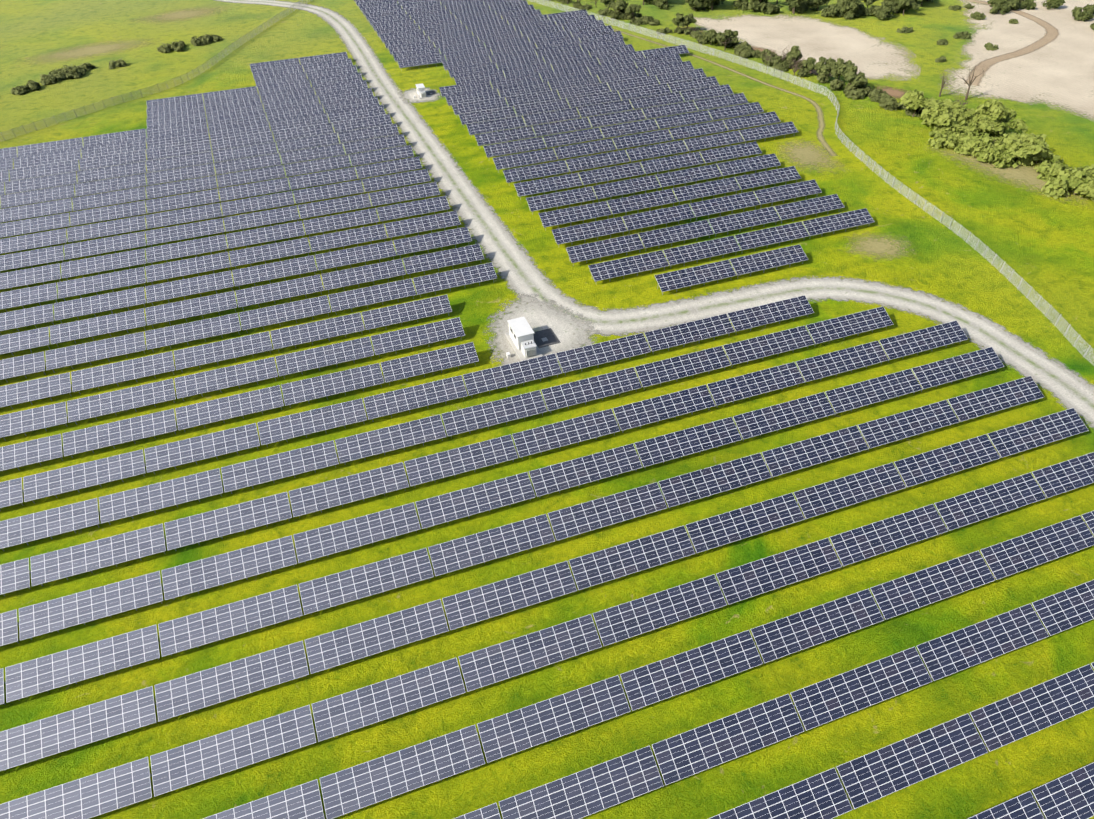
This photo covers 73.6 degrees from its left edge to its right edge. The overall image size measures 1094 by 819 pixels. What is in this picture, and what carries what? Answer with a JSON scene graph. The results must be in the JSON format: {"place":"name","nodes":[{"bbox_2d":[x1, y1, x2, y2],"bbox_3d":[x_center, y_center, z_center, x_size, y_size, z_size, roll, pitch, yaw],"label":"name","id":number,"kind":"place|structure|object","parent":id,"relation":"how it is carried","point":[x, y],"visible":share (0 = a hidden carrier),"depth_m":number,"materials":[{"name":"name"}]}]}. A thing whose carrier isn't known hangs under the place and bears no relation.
{"place":"outdoors","nodes":[
{"label":"outdoors","id":0,"kind":"place"},
{"bbox_2d":[0,0,1093,818],"bbox_3d":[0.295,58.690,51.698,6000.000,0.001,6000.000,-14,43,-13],"label":"ground","id":1,"kind":"structure","parent":0,"point":[1036,240],"depth_m":108.38,"materials":[{"name":"green plant"}]},
{"bbox_2d":[15,39,161,64],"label":"bare dirt patch","id":2,"kind":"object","parent":1,"relation":"on","point":[97,49],"depth_m":271.00,"materials":[{"name":"brown soil"}]},
{"bbox_2d":[0,0,311,141],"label":"fence","id":3,"kind":"object","parent":1,"relation":"on","point":[105,105],"visible":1,"depth_m":232.50,"materials":[{"name":"grey metal"}]},
{"bbox_2d":[130,5,226,23],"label":"bare dirt patch","id":4,"kind":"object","parent":1,"relation":"on","point":[184,14],"depth_m":306.50,"materials":[{"name":"brown soil"}]},
{"bbox_2d":[399,87,441,103],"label":"gravel pad","id":5,"kind":"object","parent":1,"relation":"on","point":[408,95],"visible":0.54,"depth_m":225.40,"materials":[{"name":"grey gravel"}]},
{"bbox_2d":[414,83,436,98],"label":"inverter station","id":6,"kind":"object","parent":5,"relation":"on","point":[420,92],"visible":0.98,"depth_m":225.04,"materials":[{"name":"grey"}]},
{"bbox_2d":[11,0,938,116],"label":"bushes","id":7,"kind":"object","parent":1,"relation":"on","point":[885,100],"depth_m":245.73,"materials":[{"name":"green plant"}]},
{"bbox_2d":[485,294,602,365],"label":"gravel pad","id":8,"kind":"object","parent":1,"relation":"on","point":[569,331],"visible":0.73,"depth_m":133.82,"materials":[{"name":"grey gravel"}]},
{"bbox_2d":[505,317,560,360],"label":"inverter station","id":9,"kind":"object","parent":8,"relation":"on","point":[522,336],"visible":1,"depth_m":128.02,"materials":[{"name":"grey metal"}]},
{"bbox_2d":[0,0,1093,818],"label":"solar panel supports","id":10,"kind":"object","parent":1,"relation":"on","point":[90,238],"depth_m":113.97,"materials":[{"name":"silver metal"}]},
{"bbox_2d":[0,0,1093,818],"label":"solar panels","id":11,"kind":"object","parent":10,"relation":"on","point":[436,20],"visible":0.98,"depth_m":109.17,"materials":[{"name":"blue glass"}]},
{"bbox_2d":[683,14,920,80],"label":"sand","id":12,"kind":"structure","parent":1,"relation":"on","point":[817,39],"depth_m":257.06,"materials":[{"name":"beige sand"}]},
{"bbox_2d":[810,69,832,75],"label":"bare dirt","id":13,"kind":"structure","parent":12,"relation":"on","point":[813,71],"depth_m":232.67,"materials":[{"name":"soil"}]},
{"bbox_2d":[777,139,842,174],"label":"bare dirt patch","id":14,"kind":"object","parent":1,"relation":"on","point":[808,155],"depth_m":185.99,"materials":[{"name":"beige soil"}]},
{"bbox_2d":[528,0,1093,364],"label":"fence","id":15,"kind":"object","parent":1,"relation":"on","point":[812,85],"visible":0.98,"depth_m":174.50,"materials":[{"name":"grey metal"}]},
{"bbox_2d":[567,0,1093,105],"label":"treeline","id":16,"kind":"object","parent":1,"relation":"on","point":[849,10],"depth_m":273.85,"materials":[{"name":"green plant"}]},
{"bbox_2d":[845,233,914,260],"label":"bare dirt patch","id":17,"kind":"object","parent":1,"relation":"on","point":[872,245],"depth_m":151.66,"materials":[{"name":"beige soil"}]},
{"bbox_2d":[876,84,904,98],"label":"bare dirt","id":18,"kind":"structure","parent":1,"relation":"on","point":[896,93],"depth_m":217.73,"materials":[{"name":"brown soil"}]},
{"bbox_2d":[900,89,1093,201],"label":"bushes","id":19,"kind":"object","parent":1,"relation":"on","point":[948,120],"depth_m":182.45,"materials":[{"name":"green plant"}]},
{"bbox_2d":[928,146,1085,206],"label":"bare dirt patch","id":20,"kind":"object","parent":1,"relation":"on","point":[1029,175],"depth_m":175.63,"materials":[{"name":"beige soil"}]},
{"bbox_2d":[213,0,1093,427],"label":"gravel road","id":21,"kind":"structure","parent":0,"point":[519,268],"depth_m":139.99,"materials":[{"name":"grey gravel"}]},
{"bbox_2d":[613,29,836,155],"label":"dirt path","id":22,"kind":"structure","parent":0,"point":[821,125],"depth_m":217.24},
{"bbox_2d":[751,46,779,54],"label":"bare dirt","id":23,"kind":"structure","parent":0,"point":[755,48],"depth_m":251.74,"materials":[{"name":"soil"}]},
{"bbox_2d":[964,0,1058,85],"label":"dirt track","id":24,"kind":"structure","parent":0,"point":[1052,33],"depth_m":244.29,"materials":[{"name":"brown soil"}]},
{"bbox_2d":[939,0,1093,121],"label":"sand","id":25,"kind":"structure","parent":0,"point":[1060,69],"depth_m":236.03,"materials":[{"name":"beige sand"}]}
]}

